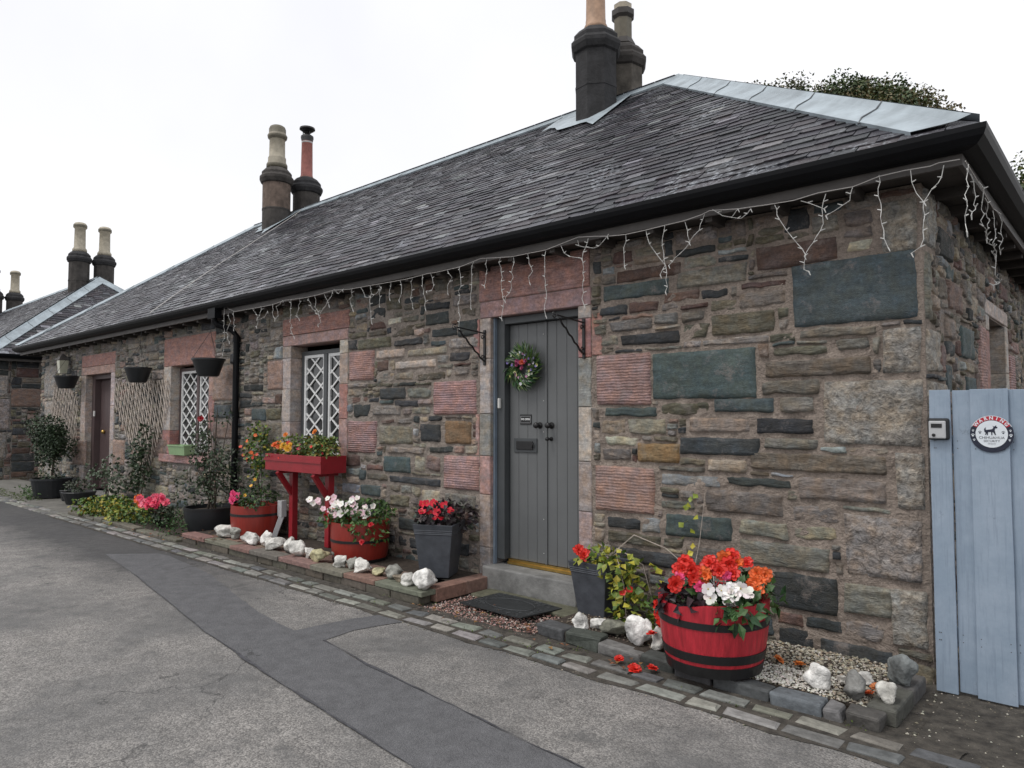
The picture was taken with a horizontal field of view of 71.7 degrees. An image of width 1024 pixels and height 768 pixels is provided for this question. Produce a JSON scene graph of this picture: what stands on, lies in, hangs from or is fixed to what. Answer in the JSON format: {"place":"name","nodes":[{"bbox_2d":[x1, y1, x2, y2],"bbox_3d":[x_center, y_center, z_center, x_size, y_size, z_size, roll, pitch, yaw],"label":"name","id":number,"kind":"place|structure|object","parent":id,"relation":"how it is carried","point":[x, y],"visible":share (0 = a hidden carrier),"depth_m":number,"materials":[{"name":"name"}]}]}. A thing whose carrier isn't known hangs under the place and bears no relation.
{"place":"outdoors","nodes":[
{"label":"outdoors","id":0,"kind":"place"},
{"bbox_2d":[0,479,97,514],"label":"pavement","id":1,"kind":"structure","parent":0,"point":[57,504],"depth_m":12.93,"materials":[{"name":"grey concrete"}]},
{"bbox_2d":[21,413,79,497],"bbox_3d":[-8.655,1.317,13.325,1.119,1.579,0.889,-2,-4,42],"label":"round bush","id":2,"kind":"object","parent":1,"relation":"on","point":[52,442],"visible":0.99,"depth_m":13.10,"materials":[{"name":"green plant"}]},
{"bbox_2d":[59,483,82,500],"bbox_3d":[-7.946,1.924,12.779,0.360,0.334,0.363,-2,-4,42],"label":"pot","id":3,"kind":"object","parent":1,"relation":"on","point":[65,489],"visible":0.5,"depth_m":12.70,"materials":[{"name":"black plastic"}]},
{"bbox_2d":[61,477,96,504],"bbox_3d":[-7.510,1.829,12.298,0.544,0.478,0.535,-2,-4,42],"label":"pot","id":4,"kind":"object","parent":1,"relation":"on","point":[70,495],"visible":0.92,"depth_m":12.19,"materials":[{"name":"black plastic"}]},
{"bbox_2d":[84,454,128,497],"bbox_3d":[-6.624,1.576,11.569,0.668,0.895,0.592,-2,-4,42],"label":"grey green bush","id":5,"kind":"object","parent":1,"relation":"on","point":[106,474],"visible":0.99,"depth_m":11.55,"materials":[{"name":"green plant"}]},
{"bbox_2d":[0,502,889,767],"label":"road","id":6,"kind":"structure","parent":0,"point":[106,661],"depth_m":3.87,"materials":[{"name":"grey asphalt"}]},
{"bbox_2d":[106,553,581,767],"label":"road patch","id":7,"kind":"object","parent":6,"relation":"on","point":[415,727],"visible":1,"depth_m":4.02,"materials":[{"name":"grey asphalt"}]},
{"bbox_2d":[133,573,414,767],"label":"patch seal line","id":8,"kind":"object","parent":7,"relation":"on","point":[298,693],"visible":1,"depth_m":3.83,"materials":[{"name":"black asphalt"}]},
{"bbox_2d":[324,639,584,767],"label":"patch seal line","id":9,"kind":"object","parent":7,"relation":"on","point":[374,667],"visible":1,"depth_m":3.78,"materials":[{"name":"black asphalt"}]},
{"bbox_2d":[20,479,959,736],"bbox_3d":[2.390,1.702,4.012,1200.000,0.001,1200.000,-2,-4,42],"label":"ground","id":10,"kind":"structure","parent":0,"point":[910,719],"depth_m":3.93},
{"bbox_2d":[0,222,123,479],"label":"stone cottage","id":11,"kind":"structure","parent":10,"relation":"on","point":[20,385],"depth_m":18.43,"materials":[{"name":"stone"}]},
{"bbox_2d":[68,510,181,542],"bbox_3d":[-5.410,1.938,9.805,3.839,0.067,0.188,-2,-4,42],"label":"border edging","id":12,"kind":"object","parent":10,"relation":"on","point":[131,526],"visible":0.8,"depth_m":9.46,"materials":[{"name":"stone"}]},
{"bbox_2d":[86,511,187,536],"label":"border soil","id":13,"kind":"structure","parent":10,"relation":"on","point":[179,529],"depth_m":9.47,"materials":[{"name":"brown soil"}]},
{"bbox_2d":[68,494,165,524],"bbox_3d":[-5.850,1.867,10.582,2.368,0.357,0.875,-2,-4,42],"label":"yellow groundcover","id":14,"kind":"object","parent":13,"relation":"on","point":[104,505],"visible":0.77,"depth_m":10.46,"materials":[{"name":"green plant"}]},
{"bbox_2d":[121,423,155,493],"bbox_3d":[-5.849,1.306,11.121,0.720,1.398,0.398,-2,-4,42],"label":"climbing rose","id":15,"kind":"object","parent":13,"relation":"on","point":[141,455],"visible":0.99,"depth_m":11.06,"materials":[{"name":"green plant"}]},
{"bbox_2d":[134,493,173,525],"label":"pink geraniums","id":16,"kind":"object","parent":13,"relation":"on","point":[156,501],"visible":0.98,"depth_m":9.44,"materials":[{"name":"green plant"}]},
{"bbox_2d":[173,406,241,531],"bbox_3d":[-4.015,1.066,9.290,1.337,1.622,0.696,-2,-4,42],"label":"black tub","id":17,"kind":"object","parent":13,"relation":"on","point":[212,514],"visible":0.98,"depth_m":9.05,"materials":[{"name":"plastic"}]},
{"bbox_2d":[104,522,642,668],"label":"fallen leaves","id":18,"kind":"object","parent":13,"relation":"on","point":[550,647],"visible":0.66,"depth_m":5.10,"materials":[{"name":"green plant"}]},
{"bbox_2d":[181,530,486,605],"bbox_3d":[-2.086,1.798,7.405,4.400,0.122,0.847,-2,-4,42],"label":"brick edged bed","id":19,"kind":"object","parent":10,"relation":"on","point":[460,583],"visible":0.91,"depth_m":6.58,"materials":[{"name":"brown brick"}]},
{"bbox_2d":[214,525,230,537],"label":"rock","id":20,"kind":"object","parent":19,"relation":"on","point":[222,530],"visible":0.8,"depth_m":8.19,"materials":[{"name":"white stone"}]},
{"bbox_2d":[230,527,240,539],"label":"rock","id":21,"kind":"object","parent":19,"relation":"on","point":[235,532],"visible":0.97,"depth_m":8.11,"materials":[{"name":"white stone"}]},
{"bbox_2d":[240,531,259,544],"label":"rock","id":22,"kind":"object","parent":19,"relation":"on","point":[251,538],"visible":0.95,"depth_m":7.77,"materials":[{"name":"white stone"}]},
{"bbox_2d":[229,471,280,538],"bbox_3d":[-3.041,1.417,8.415,0.651,0.759,0.591,-2,-4,42],"label":"tub planter","id":23,"kind":"object","parent":19,"relation":"on","point":[259,518],"visible":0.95,"depth_m":8.20,"materials":[{"name":"red paint"}]},
{"bbox_2d":[239,421,272,500],"bbox_3d":[-3.137,1.127,8.732,0.508,1.368,0.328,-2,-4,42],"label":"trailing plant","id":24,"kind":"object","parent":19,"relation":"on","point":[258,464],"visible":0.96,"depth_m":8.69,"materials":[{"name":"green plant"}]},
{"bbox_2d":[260,530,272,545],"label":"rock","id":25,"kind":"object","parent":19,"relation":"on","point":[265,535],"visible":0.76,"depth_m":7.69,"materials":[{"name":"white stone"}]},
{"bbox_2d":[265,537,285,549],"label":"rock","id":26,"kind":"object","parent":19,"relation":"on","point":[271,543],"visible":0.96,"depth_m":7.40,"materials":[{"name":"white stone"}]},
{"bbox_2d":[272,500,286,537],"bbox_3d":[-2.717,1.578,8.266,0.166,0.438,0.108,1,-3,-19],"label":"pipe stub","id":27,"kind":"object","parent":19,"relation":"on","point":[282,510],"visible":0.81,"depth_m":8.24,"materials":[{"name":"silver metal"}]},
{"bbox_2d":[284,536,294,552],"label":"rock","id":28,"kind":"object","parent":19,"relation":"on","point":[287,542],"visible":0.57,"depth_m":7.27,"materials":[{"name":"white stone"}]},
{"bbox_2d":[288,540,305,555],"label":"rock","id":29,"kind":"object","parent":19,"relation":"on","point":[296,547],"visible":0.98,"depth_m":7.07,"materials":[{"name":"white stone"}]},
{"bbox_2d":[264,429,345,547],"bbox_3d":[-2.311,1.135,7.891,1.259,1.272,0.373,-2,-4,42],"label":"window box stand","id":30,"kind":"object","parent":19,"relation":"on","point":[315,458],"depth_m":7.73,"materials":[{"name":"red paint"}]},
{"bbox_2d":[305,547,313,557],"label":"rock","id":31,"kind":"object","parent":19,"relation":"on","point":[308,551],"visible":0.63,"depth_m":6.99,"materials":[{"name":"white stone"}]},
{"bbox_2d":[309,549,330,561],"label":"rock","id":32,"kind":"object","parent":19,"relation":"on","point":[316,555],"visible":1,"depth_m":6.79,"materials":[{"name":"white stone"}]},
{"bbox_2d":[333,555,346,567],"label":"rock","id":33,"kind":"object","parent":19,"relation":"on","point":[340,561],"visible":0.99,"depth_m":6.56,"materials":[{"name":"white stone"}]},
{"bbox_2d":[346,557,356,569],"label":"rock","id":34,"kind":"object","parent":19,"relation":"on","point":[350,562],"visible":0.75,"depth_m":6.49,"materials":[{"name":"white stone"}]},
{"bbox_2d":[306,494,396,563],"bbox_3d":[-1.537,1.410,7.021,0.811,0.641,0.737,-2,-4,42],"label":"tub planter","id":35,"kind":"object","parent":19,"relation":"on","point":[364,536],"visible":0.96,"depth_m":6.87,"materials":[{"name":"red paint"}]},
{"bbox_2d":[353,557,372,572],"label":"rock","id":36,"kind":"object","parent":19,"relation":"on","point":[361,565],"visible":1,"depth_m":6.34,"materials":[{"name":"white stone"}]},
{"bbox_2d":[372,567,384,575],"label":"rock","id":37,"kind":"object","parent":19,"relation":"on","point":[377,571],"visible":1,"depth_m":6.22,"materials":[{"name":"white stone"}]},
{"bbox_2d":[385,564,402,578],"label":"rock","id":38,"kind":"object","parent":19,"relation":"on","point":[393,569],"visible":0.82,"depth_m":6.11,"materials":[{"name":"white stone"}]},
{"bbox_2d":[392,574,401,581],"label":"rock","id":39,"kind":"object","parent":19,"relation":"on","point":[397,578],"visible":0.56,"depth_m":6.00,"materials":[{"name":"white stone"}]},
{"bbox_2d":[401,572,413,586],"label":"rock","id":40,"kind":"object","parent":19,"relation":"on","point":[406,579],"visible":0.87,"depth_m":5.85,"materials":[{"name":"white stone"}]},
{"bbox_2d":[412,568,437,589],"bbox_3d":[-0.724,1.586,5.798,0.199,0.179,0.208,-1,-3,25],"label":"rock","id":41,"kind":"object","parent":19,"relation":"on","point":[424,579],"visible":1,"depth_m":5.72,"materials":[{"name":"white stone"}]},
{"bbox_2d":[412,498,480,577],"bbox_3d":[-0.576,1.343,6.302,0.604,0.691,0.467,0,-3,-2],"label":"square planter","id":42,"kind":"object","parent":19,"relation":"on","point":[438,534],"visible":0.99,"depth_m":6.17,"materials":[{"name":"grey plastic"}]},
{"bbox_2d":[0,485,902,730],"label":"green groundcover","id":43,"kind":"object","parent":10,"relation":"on","point":[28,497],"visible":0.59,"depth_m":9.59,"materials":[{"name":"green plant"}]},
{"bbox_2d":[0,496,980,767],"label":"sett kerb","id":44,"kind":"structure","parent":10,"relation":"on","point":[836,742],"depth_m":4.22,"materials":[{"name":"stone"}]},
{"bbox_2d":[627,663,641,672],"bbox_3d":[0.716,1.655,4.135,0.083,0.023,0.084,-6,23,-29],"label":"fallen bloom","id":45,"kind":"object","parent":44,"relation":"on","point":[634,667],"visible":1,"depth_m":4.14,"materials":[{"name":"red plant"}]},
{"bbox_2d":[424,594,558,634],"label":"red chippings","id":46,"kind":"object","parent":10,"relation":"on","point":[494,619],"visible":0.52,"depth_m":5.33,"materials":[{"name":"brown gravel"}]},
{"bbox_2d":[460,593,561,617],"bbox_3d":[-0.016,1.731,5.566,0.440,0.031,0.700,3,-4,-45],"label":"doormat","id":47,"kind":"object","parent":46,"relation":"on","point":[510,605],"visible":1,"depth_m":5.53,"materials":[{"name":"rubber"}]},
{"bbox_2d":[48,514,968,767],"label":"verge dirt","id":48,"kind":"structure","parent":10,"relation":"on","point":[909,746],"depth_m":4.20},
{"bbox_2d":[614,654,623,660],"bbox_3d":[0.653,1.668,4.314,0.064,0.017,0.067,-13,15,-22],"label":"fallen bloom","id":49,"kind":"object","parent":48,"relation":"on","point":[618,657],"visible":1,"depth_m":4.32,"materials":[{"name":"red plant"}]},
{"bbox_2d":[647,664,657,670],"bbox_3d":[0.824,1.660,4.163,0.069,0.017,0.068,8,3,-33],"label":"fallen bloom","id":50,"kind":"object","parent":48,"relation":"on","point":[651,666],"visible":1,"depth_m":4.16,"materials":[{"name":"red plant"}]},
{"bbox_2d":[12,0,1023,684],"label":"stone cottage","id":51,"kind":"structure","parent":10,"relation":"on","point":[756,384],"depth_m":5.64,"materials":[{"name":"stone"}]},
{"bbox_2d":[56,354,71,373],"bbox_3d":[-8.779,-0.408,13.909,0.184,0.400,0.242,-2,-4,42],"label":"wall lantern","id":52,"kind":"object","parent":51,"relation":"attached to","point":[61,359],"depth_m":13.84,"materials":[{"name":"white glass"}]},
{"bbox_2d":[51,387,77,450],"bbox_3d":[-8.904,0.692,14.076,1.666,1.302,0.026,-2,-4,42],"label":"willow trellis","id":53,"kind":"object","parent":51,"relation":"attached to","point":[71,407],"visible":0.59,"depth_m":13.95,"materials":[{"name":"beige wicker"}]},
{"bbox_2d":[53,346,79,388],"bbox_3d":[-8.362,-0.326,13.320,0.424,0.820,0.424,-2,-4,42],"label":"hanging bowl","id":54,"kind":"object","parent":51,"relation":"hanging from","point":[66,382],"visible":1,"depth_m":13.18,"materials":[{"name":"black plastic"}]},
{"bbox_2d":[99,379,110,488],"bbox_3d":[-7.395,0.922,13.030,1.028,2.020,0.100,-2,-4,42],"label":"door leaf","id":55,"kind":"structure","parent":51,"relation":"in","point":[105,384],"depth_m":13.22,"materials":[{"name":"brown paint"}]},
{"bbox_2d":[123,331,152,382],"bbox_3d":[-5.831,-0.432,11.068,0.403,0.820,0.403,-2,-4,42],"label":"hanging bowl","id":56,"kind":"object","parent":51,"relation":"hanging from","point":[137,374],"visible":1,"depth_m":10.93,"materials":[{"name":"black plastic"}]},
{"bbox_2d":[114,380,169,474],"bbox_3d":[-6.077,0.715,11.554,2.282,1.544,0.025,-2,-4,42],"label":"willow trellis","id":57,"kind":"object","parent":51,"relation":"attached to","point":[139,408],"visible":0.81,"depth_m":11.45,"materials":[{"name":"beige wicker"}]},
{"bbox_2d":[167,444,196,455],"bbox_3d":[-4.880,0.973,10.476,0.532,0.148,0.196,-2,-4,40],"label":"trough","id":58,"kind":"object","parent":51,"relation":"on","point":[179,449],"visible":0.91,"depth_m":10.35,"materials":[{"name":"green plastic"}]},
{"bbox_2d":[179,367,208,454],"bbox_3d":[-4.649,0.400,10.558,1.250,1.310,0.090,-2,-4,42],"label":"window frame","id":59,"kind":"structure","parent":51,"relation":"in","point":[194,389],"depth_m":10.72,"materials":[{"name":"white paint"}]},
{"bbox_2d":[191,321,225,376],"bbox_3d":[-4.020,-0.510,9.403,0.424,0.820,0.424,-2,-4,42],"label":"hanging bowl","id":60,"kind":"object","parent":51,"relation":"hanging from","point":[207,367],"visible":0.98,"depth_m":9.26,"materials":[{"name":"black plastic"}]},
{"bbox_2d":[150,210,300,312],"bbox_3d":[-4.928,-2.356,12.724,0.093,2.740,3.947,-1,-3,18],"label":"roof cable","id":61,"kind":"object","parent":51,"relation":"attached to","point":[220,263],"visible":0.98,"depth_m":12.33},
{"bbox_2d":[301,348,339,454],"bbox_3d":[-2.188,0.248,8.371,0.980,1.310,0.090,-2,-4,42],"label":"window frame","id":62,"kind":"structure","parent":51,"relation":"in","point":[320,368],"depth_m":8.44,"materials":[{"name":"white paint"}]},
{"bbox_2d":[452,324,485,364],"bbox_3d":[-0.381,-0.347,6.284,0.024,0.343,0.412,-2,-4,42],"label":"basket bracket","id":63,"kind":"object","parent":51,"relation":"attached to","point":[483,358],"visible":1,"depth_m":6.40,"materials":[{"name":"black metal"}]},
{"bbox_2d":[510,321,547,564],"bbox_3d":[0.136,0.505,6.233,0.434,2.085,0.120,-2,-4,42],"label":"door leaf","id":64,"kind":"structure","parent":51,"relation":"in","point":[528,409],"depth_m":6.22,"materials":[{"name":"grey paint"}]},
{"bbox_2d":[503,340,543,391],"bbox_3d":[0.096,-0.156,6.230,0.459,0.467,0.109,-2,-4,42],"label":"wreath","id":65,"kind":"object","parent":64,"relation":"attached to","point":[520,355],"depth_m":6.20,"materials":[{"name":"green plant"}]},
{"bbox_2d":[545,318,578,567],"bbox_3d":[0.454,0.492,5.950,0.429,2.085,0.120,-2,-4,42],"label":"door leaf","id":66,"kind":"structure","parent":51,"relation":"in","point":[562,425],"depth_m":5.99,"materials":[{"name":"grey paint"}]},
{"bbox_2d":[552,311,585,358],"bbox_3d":[0.444,-0.382,5.550,0.024,0.343,0.412,-2,-4,42],"label":"basket bracket","id":67,"kind":"object","parent":51,"relation":"attached to","point":[583,351],"visible":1,"depth_m":5.66,"materials":[{"name":"black metal"}]},
{"bbox_2d":[222,159,959,355],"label":"icicle lights","id":68,"kind":"object","parent":51,"relation":"attached to","point":[925,200],"visible":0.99,"depth_m":5.00,"materials":[{"name":"white plastic"}]},
{"bbox_2d":[963,161,1002,289],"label":"icicle lights","id":69,"kind":"object","parent":51,"relation":"attached to","point":[994,245],"visible":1,"depth_m":4.10,"materials":[{"name":"white plastic"}]},
{"bbox_2d":[471,588,577,617],"bbox_3d":[0.140,1.763,5.694,1.100,0.032,0.240,-2,-4,42],"label":"stone doorstep","id":70,"kind":"structure","parent":10,"relation":"on","point":[565,610],"depth_m":5.63,"materials":[{"name":"stone"}]},
{"bbox_2d":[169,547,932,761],"bbox_3d":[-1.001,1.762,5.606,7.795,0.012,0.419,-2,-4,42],"label":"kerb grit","id":71,"kind":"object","parent":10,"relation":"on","point":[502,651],"visible":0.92,"depth_m":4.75,"materials":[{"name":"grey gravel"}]},
{"bbox_2d":[537,608,925,732],"bbox_3d":[1.225,1.681,4.426,2.268,0.109,0.924,-2,-4,42],"label":"stone edged bed","id":72,"kind":"object","parent":10,"relation":"on","point":[877,714],"visible":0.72,"depth_m":3.83,"materials":[{"name":"stone"}]},
{"bbox_2d":[572,612,588,629],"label":"rock","id":73,"kind":"object","parent":72,"relation":"on","point":[579,619],"visible":0.93,"depth_m":4.79,"materials":[{"name":"white stone"}]},
{"bbox_2d":[590,618,604,628],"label":"rock","id":74,"kind":"object","parent":72,"relation":"on","point":[595,622],"visible":0.52,"depth_m":4.84,"materials":[{"name":"white stone"}]},
{"bbox_2d":[599,618,625,634],"bbox_3d":[0.683,1.610,4.707,0.174,0.117,0.213,2,-4,-42],"label":"rock","id":75,"kind":"object","parent":72,"relation":"on","point":[612,626],"visible":0.89,"depth_m":4.65,"materials":[{"name":"white stone"}]},
{"bbox_2d":[561,610,663,648],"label":"pale gravel","id":76,"kind":"structure","parent":72,"relation":"on","point":[589,628],"depth_m":5.03,"materials":[{"name":"beige gravel"}]},
{"bbox_2d":[568,535,677,629],"bbox_3d":[0.809,1.414,5.054,0.871,0.639,0.469,-2,-4,42],"label":"square planter","id":77,"kind":"object","parent":72,"relation":"on","point":[602,582],"visible":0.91,"depth_m":5.11,"materials":[{"name":"grey stone"}]},
{"bbox_2d":[625,614,651,645],"bbox_3d":[0.800,1.579,4.525,0.150,0.172,0.193,2,-3,-31],"label":"rock","id":78,"kind":"object","parent":72,"relation":"on","point":[637,628],"visible":0.95,"depth_m":4.48,"materials":[{"name":"white stone"}]},
{"bbox_2d":[651,626,663,650],"bbox_3d":[0.909,1.579,4.395,0.095,0.152,0.132,2,-3,-34],"label":"rock","id":79,"kind":"object","parent":72,"relation":"on","point":[657,644],"visible":0.66,"depth_m":4.36,"materials":[{"name":"white stone"}]},
{"bbox_2d":[646,630,656,634],"bbox_3d":[0.858,1.528,4.367,0.067,0.018,0.063,-10,-2,2],"label":"fallen bloom","id":80,"kind":"object","parent":79,"relation":"on","point":[652,632],"visible":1,"depth_m":4.37,"materials":[{"name":"red plant"}]},
{"bbox_2d":[644,494,704,627],"bbox_3d":[1.123,1.211,4.776,0.478,0.931,0.352,0,-3,-11],"label":"yellow nasturtium","id":81,"kind":"object","parent":72,"relation":"on","point":[689,553],"visible":0.26,"depth_m":4.85,"materials":[{"name":"green plant"}]},
{"bbox_2d":[653,548,788,679],"bbox_3d":[1.188,1.277,4.074,0.711,0.670,0.654,-2,-4,42],"label":"half barrel planter","id":82,"kind":"object","parent":72,"relation":"on","point":[712,628],"visible":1,"depth_m":3.88,"materials":[{"name":"red paint"}]},
{"bbox_2d":[774,654,783,662],"bbox_3d":[1.575,1.615,4.180,0.066,0.016,0.069,26,14,2],"label":"fallen bloom","id":83,"kind":"object","parent":72,"relation":"on","point":[779,658],"visible":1,"depth_m":4.18,"materials":[{"name":"orange plant"}]},
{"bbox_2d":[793,660,805,664],"bbox_3d":[1.662,1.612,4.104,0.068,0.018,0.065,-3,-9,16],"label":"fallen bloom","id":84,"kind":"object","parent":72,"relation":"on","point":[799,662],"visible":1,"depth_m":4.10,"materials":[{"name":"orange plant"}]},
{"bbox_2d":[802,662,831,689],"bbox_3d":[1.625,1.554,3.777,0.140,0.145,0.112,-1,-3,29],"label":"rock","id":85,"kind":"object","parent":72,"relation":"on","point":[817,675],"visible":0.98,"depth_m":3.73,"materials":[{"name":"white stone"}]},
{"bbox_2d":[750,639,888,706],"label":"pale gravel","id":86,"kind":"structure","parent":72,"relation":"on","point":[844,662],"depth_m":4.12,"materials":[{"name":"beige gravel"}]},
{"bbox_2d":[754,661,839,694],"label":"white chippings","id":87,"kind":"object","parent":86,"relation":"on","point":[788,676],"visible":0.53,"depth_m":3.90,"materials":[{"name":"white gravel"}]},
{"bbox_2d":[865,689,874,693],"bbox_3d":[1.841,1.596,3.674,0.070,0.019,0.066,-9,-12,0],"label":"fallen bloom","id":88,"kind":"object","parent":86,"relation":"on","point":[868,691],"visible":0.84,"depth_m":3.66,"materials":[{"name":"orange plant"}]},
{"bbox_2d":[869,682,876,689],"bbox_3d":[1.929,1.600,3.755,0.066,0.018,0.066,-18,6,-14],"label":"fallen bloom","id":89,"kind":"object","parent":86,"relation":"on","point":[872,685],"visible":0.28,"depth_m":3.77,"materials":[{"name":"orange plant"}]},
{"bbox_2d":[836,675,845,684],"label":"rock","id":90,"kind":"object","parent":72,"relation":"on","point":[841,679],"visible":0.77,"depth_m":3.81,"materials":[{"name":"white stone"}]},
{"bbox_2d":[843,669,865,700],"bbox_3d":[1.751,1.542,3.626,0.110,0.153,0.134,-1,-3,20],"label":"rock","id":91,"kind":"object","parent":72,"relation":"on","point":[855,685],"visible":1,"depth_m":3.60,"materials":[{"name":"white stone"}]},
{"bbox_2d":[858,671,873,685],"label":"rock","id":92,"kind":"object","parent":72,"relation":"on","point":[867,676],"visible":0.62,"depth_m":3.82,"materials":[{"name":"white stone"}]},
{"bbox_2d":[875,680,896,703],"bbox_3d":[1.891,1.558,3.578,0.094,0.116,0.103,3,-4,-45],"label":"rock","id":93,"kind":"object","parent":72,"relation":"on","point":[886,692],"visible":1,"depth_m":3.55,"materials":[{"name":"white stone"}]},
{"bbox_2d":[887,654,918,685],"bbox_3d":[2.088,1.536,3.805,0.120,0.188,0.162,1,-3,-14],"label":"rock","id":94,"kind":"object","parent":72,"relation":"on","point":[902,669],"visible":0.95,"depth_m":3.76,"materials":[{"name":"white stone"}]},
{"bbox_2d":[746,70,815,90],"bbox_3d":[7.867,-3.315,21.189,3.173,11.624,3.065,-2,-4,42],"label":"broadleaf tree","id":95,"kind":"object","parent":10,"relation":"on","point":[795,85],"visible":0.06,"depth_m":20.86,"materials":[{"name":"green plant"}]},
{"bbox_2d":[800,67,965,111],"bbox_3d":[9.251,-3.019,19.628,6.054,10.889,5.269,-2,-4,42],"label":"broadleaf tree","id":96,"kind":"object","parent":10,"relation":"on","point":[858,87],"visible":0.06,"depth_m":18.13,"materials":[{"name":"green plant"}]},
{"bbox_2d":[1010,151,1023,189],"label":"broadleaf tree","id":97,"kind":"object","parent":10,"relation":"on","point":[1020,168],"visible":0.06,"depth_m":17.18,"materials":[{"name":"green plant"}]},
{"bbox_2d":[0,0,1023,311],"label":"sky","id":98,"kind":"structure","parent":0,"point":[148,122],"materials":[{"name":"white"}]},
{"bbox_2d":[916,677,1023,767],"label":"gate path","id":99,"kind":"structure","parent":0,"point":[981,730],"depth_m":3.41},
{"bbox_2d":[905,689,1023,767],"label":"gate chippings","id":100,"kind":"object","parent":99,"relation":"on","point":[921,719],"visible":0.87,"depth_m":3.55,"materials":[{"name":"gravel"}]},
{"bbox_2d":[929,388,1023,706],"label":"board gate","id":101,"kind":"structure","parent":99,"relation":"on","point":[986,635],"depth_m":3.80,"materials":[{"name":"blue paint"}]},
{"bbox_2d":[928,418,949,439],"bbox_3d":[2.355,0.249,3.916,0.104,0.120,0.049,-2,-4,42],"label":"key safe","id":102,"kind":"object","parent":101,"relation":"attached to","point":[938,428],"visible":1,"depth_m":3.90,"materials":[{"name":"silver plastic"}]},
{"bbox_2d":[931,424,941,427],"bbox_3d":[2.336,0.229,3.905,0.052,0.022,0.003,-2,-4,42],"label":"dial window","id":103,"kind":"structure","parent":102,"relation":"in","point":[932,425],"depth_m":3.90,"materials":[{"name":"black plastic"}]},
{"bbox_2d":[970,416,1013,452],"bbox_3d":[2.549,0.266,3.769,0.196,0.196,0.007,-2,-4,42],"label":"warning sign","id":104,"kind":"object","parent":101,"relation":"attached to","point":[992,434],"visible":1,"depth_m":3.77,"materials":[{"name":"white metal"}]}
]}

